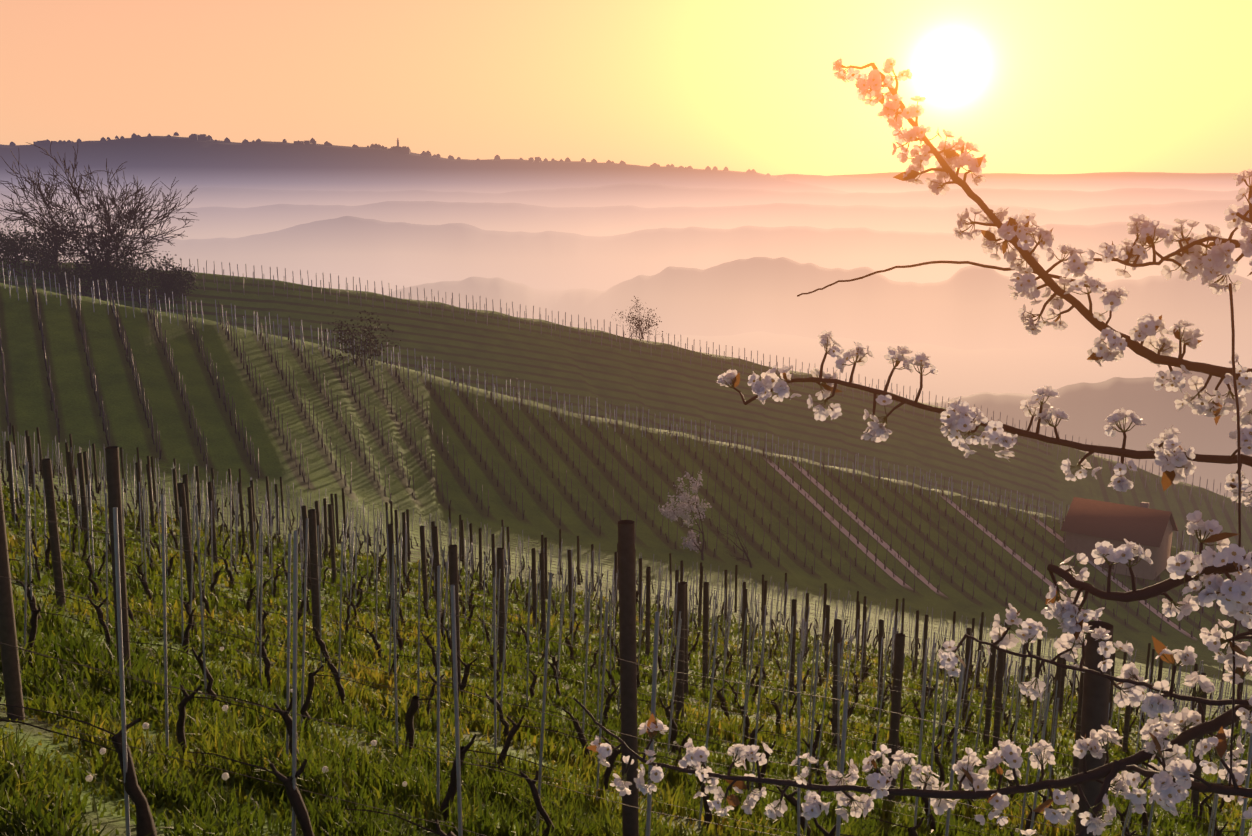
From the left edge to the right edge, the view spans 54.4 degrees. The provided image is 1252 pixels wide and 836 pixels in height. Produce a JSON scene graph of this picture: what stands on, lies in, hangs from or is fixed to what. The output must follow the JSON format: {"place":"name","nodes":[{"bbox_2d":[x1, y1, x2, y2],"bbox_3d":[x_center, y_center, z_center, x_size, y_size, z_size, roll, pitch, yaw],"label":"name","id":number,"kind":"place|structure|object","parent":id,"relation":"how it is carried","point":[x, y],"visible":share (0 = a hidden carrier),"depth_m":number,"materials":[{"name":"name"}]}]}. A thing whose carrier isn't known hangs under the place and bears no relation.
{"place":"outdoors","nodes":[
{"label":"outdoors","id":0,"kind":"place"},
{"bbox_2d":[0,136,849,194],"bbox_3d":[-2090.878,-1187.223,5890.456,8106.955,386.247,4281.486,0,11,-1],"label":"ridge","id":1,"kind":"structure","parent":0,"point":[187,162],"depth_m":6131.25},
{"bbox_2d":[33,134,538,162],"bbox_3d":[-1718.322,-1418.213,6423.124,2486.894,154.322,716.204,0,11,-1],"label":"village","id":2,"kind":"object","parent":1,"relation":"on","point":[197,137],"visible":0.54,"depth_m":6557.93,"materials":[{"name":"grey wood"}]},
{"bbox_2d":[9,132,786,179],"bbox_3d":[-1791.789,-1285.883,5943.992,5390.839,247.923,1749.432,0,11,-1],"label":"ridge trees","id":3,"kind":"object","parent":1,"relation":"on","point":[378,146],"visible":0.9,"depth_m":6596.92,"materials":[{"name":"plant"}]},
{"bbox_2d":[0,183,1248,212],"bbox_3d":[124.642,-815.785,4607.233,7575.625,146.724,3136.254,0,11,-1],"label":"ridge","id":4,"kind":"structure","parent":0,"point":[649,195],"depth_m":4480.41,"materials":[{"name":"pink"}]},
{"bbox_2d":[0,244,1251,835],"bbox_3d":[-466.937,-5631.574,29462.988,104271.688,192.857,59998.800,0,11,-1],"label":"ground","id":5,"kind":"structure","parent":0,"point":[604,374],"depth_m":92.34,"materials":[{"name":"green plant"}]},
{"bbox_2d":[0,218,27,260],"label":"bush","id":6,"kind":"object","parent":5,"relation":"on","point":[10,230],"depth_m":155.41,"materials":[{"name":"grey plant"}]},
{"bbox_2d":[0,195,41,241],"bbox_3d":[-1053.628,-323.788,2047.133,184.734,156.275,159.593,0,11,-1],"label":"bush","id":7,"kind":"object","parent":5,"relation":"on","point":[16,228],"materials":[{"name":"plant"}]},
{"bbox_2d":[0,226,61,273],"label":"bush","id":8,"kind":"object","parent":5,"relation":"on","point":[32,243],"depth_m":152.38,"materials":[{"name":"plant"}]},
{"bbox_2d":[0,188,89,284],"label":"tree","id":9,"kind":"object","parent":5,"relation":"on","point":[54,252],"visible":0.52,"depth_m":148.74,"materials":[{"name":"brown plant"}]},
{"bbox_2d":[0,200,105,287],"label":"bush","id":10,"kind":"object","parent":5,"relation":"on","point":[31,250],"depth_m":150.67,"materials":[{"name":"plant"}]},
{"bbox_2d":[41,248,123,296],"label":"bush","id":11,"kind":"object","parent":5,"relation":"on","point":[71,274],"depth_m":147.50,"materials":[{"name":"green plant"}]},
{"bbox_2d":[0,141,197,300],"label":"bare tree","id":12,"kind":"object","parent":5,"relation":"on","point":[118,237],"visible":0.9,"depth_m":146.03,"materials":[{"name":"brown plant"}]},
{"bbox_2d":[86,234,177,307],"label":"bush","id":13,"kind":"object","parent":5,"relation":"on","point":[118,277],"depth_m":149.60,"materials":[{"name":"plant"}]},
{"bbox_2d":[98,238,197,307],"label":"bush","id":14,"kind":"object","parent":5,"relation":"on","point":[174,275],"depth_m":149.30,"materials":[{"name":"green plant"}]},
{"bbox_2d":[148,262,200,299],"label":"bush","id":15,"kind":"object","parent":5,"relation":"on","point":[186,285],"depth_m":151.35,"materials":[{"name":"plant"}]},
{"bbox_2d":[320,308,400,369],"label":"bush","id":16,"kind":"object","parent":5,"relation":"on","point":[360,342],"depth_m":94.71,"materials":[{"name":"green plant"}]},
{"bbox_2d":[85,646,1018,831],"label":"dandelion clocks","id":17,"kind":"object","parent":5,"relation":"on","point":[102,751],"visible":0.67,"depth_m":8.37,"materials":[{"name":"white plant"}]},
{"bbox_2d":[90,651,1017,835],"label":"dandelion stalks","id":18,"kind":"object","parent":5,"relation":"on","point":[226,781],"visible":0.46,"depth_m":7.48,"materials":[{"name":"green plant"}]},
{"bbox_2d":[0,486,1251,835],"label":"grass","id":19,"kind":"structure","parent":5,"relation":"on","point":[36,788],"depth_m":13.39,"materials":[{"name":"green plant"}]},
{"bbox_2d":[0,425,1251,835],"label":"posts","id":20,"kind":"object","parent":5,"relation":"on","point":[1094,699],"visible":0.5,"depth_m":19.37,"materials":[{"name":"brown wood"}]},
{"bbox_2d":[0,428,1251,835],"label":"wires","id":21,"kind":"object","parent":20,"relation":"attached to","point":[558,626],"visible":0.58,"depth_m":18.62,"materials":[{"name":"grey"}]},
{"bbox_2d":[0,432,1251,835],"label":"stakes","id":22,"kind":"object","parent":5,"relation":"on","point":[454,642],"visible":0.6,"depth_m":15.74,"materials":[{"name":"brown wood"}]},
{"bbox_2d":[0,454,1251,835],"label":"vines","id":23,"kind":"object","parent":5,"relation":"on","point":[144,822],"visible":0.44,"depth_m":16.80,"materials":[{"name":"plant"}]},
{"bbox_2d":[0,273,1251,646],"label":"stakes","id":24,"kind":"object","parent":5,"relation":"on","point":[136,373],"visible":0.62,"depth_m":89.78,"materials":[{"name":"grey"}]},
{"bbox_2d":[0,287,1249,641],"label":"vines","id":25,"kind":"object","parent":24,"relation":"attached to","point":[540,459],"visible":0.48,"depth_m":90.84,"materials":[{"name":"brown"}]},
{"bbox_2d":[2,261,1251,554],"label":"vineyard posts","id":26,"kind":"object","parent":5,"relation":"on","point":[292,337],"visible":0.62,"depth_m":99.65,"materials":[{"name":"grey"}]},
{"bbox_2d":[6,247,1249,519],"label":"vineyard posts","id":27,"kind":"object","parent":5,"relation":"on","point":[204,275],"visible":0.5,"depth_m":179.17,"materials":[{"name":"grey"}]},
{"bbox_2d":[615,296,662,340],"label":"tree","id":28,"kind":"object","parent":5,"relation":"on","point":[638,321],"depth_m":183.75,"materials":[{"name":"plant"}]},
{"bbox_2d":[658,470,711,560],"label":"blossom tree","id":29,"kind":"object","parent":5,"relation":"on","point":[681,514],"depth_m":82.88,"materials":[{"name":"plant"}]},
{"bbox_2d":[706,513,751,567],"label":"tree","id":30,"kind":"object","parent":5,"relation":"on","point":[748,559],"visible":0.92,"depth_m":84.21,"materials":[{"name":"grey plant"}]},
{"bbox_2d":[573,62,1251,835],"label":"branches","id":31,"kind":"object","parent":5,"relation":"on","point":[1109,772],"depth_m":1.44,"materials":[{"name":"brown wood"}]},
{"bbox_2d":[590,57,1251,835],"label":"blossoms","id":32,"kind":"object","parent":31,"relation":"attached to","point":[1176,765],"visible":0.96,"depth_m":1.46,"materials":[{"name":"white plant"}]},
{"bbox_2d":[607,63,1251,819],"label":"leaves","id":33,"kind":"object","parent":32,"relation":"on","point":[1081,471],"visible":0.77,"depth_m":1.43,"materials":[{"name":"plant"}]},
{"bbox_2d":[599,65,1251,821],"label":"cherry pedicels","id":34,"kind":"object","parent":31,"relation":"attached to","point":[1129,565],"visible":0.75,"depth_m":1.49,"materials":[{"name":"plant"}]},
{"bbox_2d":[1065,529,1172,579],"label":"shed walls","id":35,"kind":"structure","parent":5,"relation":"on","point":[1142,568],"depth_m":101.55,"materials":[{"name":"beige paint"}]},
{"bbox_2d":[1061,497,1177,547],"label":"shed roof","id":36,"kind":"structure","parent":35,"relation":"on","point":[1121,522],"depth_m":102.03,"materials":[{"name":"brown tile"}]},
{"bbox_2d":[1140,502,1149,507],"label":"chimney","id":37,"kind":"object","parent":36,"relation":"on","point":[1144,504],"visible":0.39,"depth_m":102.62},
{"bbox_2d":[1163,520,1172,536],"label":"shed gables","id":38,"kind":"object","parent":35,"relation":"attached to","point":[1169,528],"visible":0.12,"depth_m":102.02,"materials":[{"name":"beige paint"}]},
{"bbox_2d":[0,200,1251,243],"bbox_3d":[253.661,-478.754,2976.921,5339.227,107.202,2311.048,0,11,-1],"label":"ridge","id":39,"kind":"structure","parent":0,"point":[217,222],"depth_m":3036.46,"materials":[{"name":"pink"}]},
{"bbox_2d":[0,0,1251,175],"label":"sky","id":40,"kind":"structure","parent":0,"point":[1039,86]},
{"bbox_2d":[13,216,1251,290],"bbox_3d":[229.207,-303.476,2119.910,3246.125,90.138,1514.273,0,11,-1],"label":"ridge","id":41,"kind":"structure","parent":0,"point":[347,245],"depth_m":2031.13,"materials":[{"name":"pink"}]},
{"bbox_2d":[386,257,1251,361],"bbox_3d":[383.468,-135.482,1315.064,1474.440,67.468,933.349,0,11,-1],"label":"ridge","id":42,"kind":"structure","parent":0,"point":[971,307],"depth_m":1248.09,"materials":[{"name":"pink"}]},
{"bbox_2d":[771,172,1251,182],"bbox_3d":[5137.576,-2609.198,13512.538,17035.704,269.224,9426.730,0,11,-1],"label":"ridge","id":43,"kind":"structure","parent":0,"point":[1140,177],"depth_m":14143.47,"materials":[{"name":"pink"}]},
{"bbox_2d":[773,174,1250,192],"bbox_3d":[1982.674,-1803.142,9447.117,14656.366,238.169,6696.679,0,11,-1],"label":"ridge","id":44,"kind":"structure","parent":0,"point":[868,185],"depth_m":9957.31,"materials":[{"name":"pink"}]},
{"bbox_2d":[924,367,1251,496],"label":"ridge","id":45,"kind":"structure","parent":0,"point":[1088,408],"depth_m":542.41,"materials":[{"name":"pink"}]},
{"bbox_2d":[1103,547,1137,569],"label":"window","id":46,"kind":"structure","parent":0,"point":[1110,562],"depth_m":101.72,"materials":[{"name":"black glass"}]}
]}

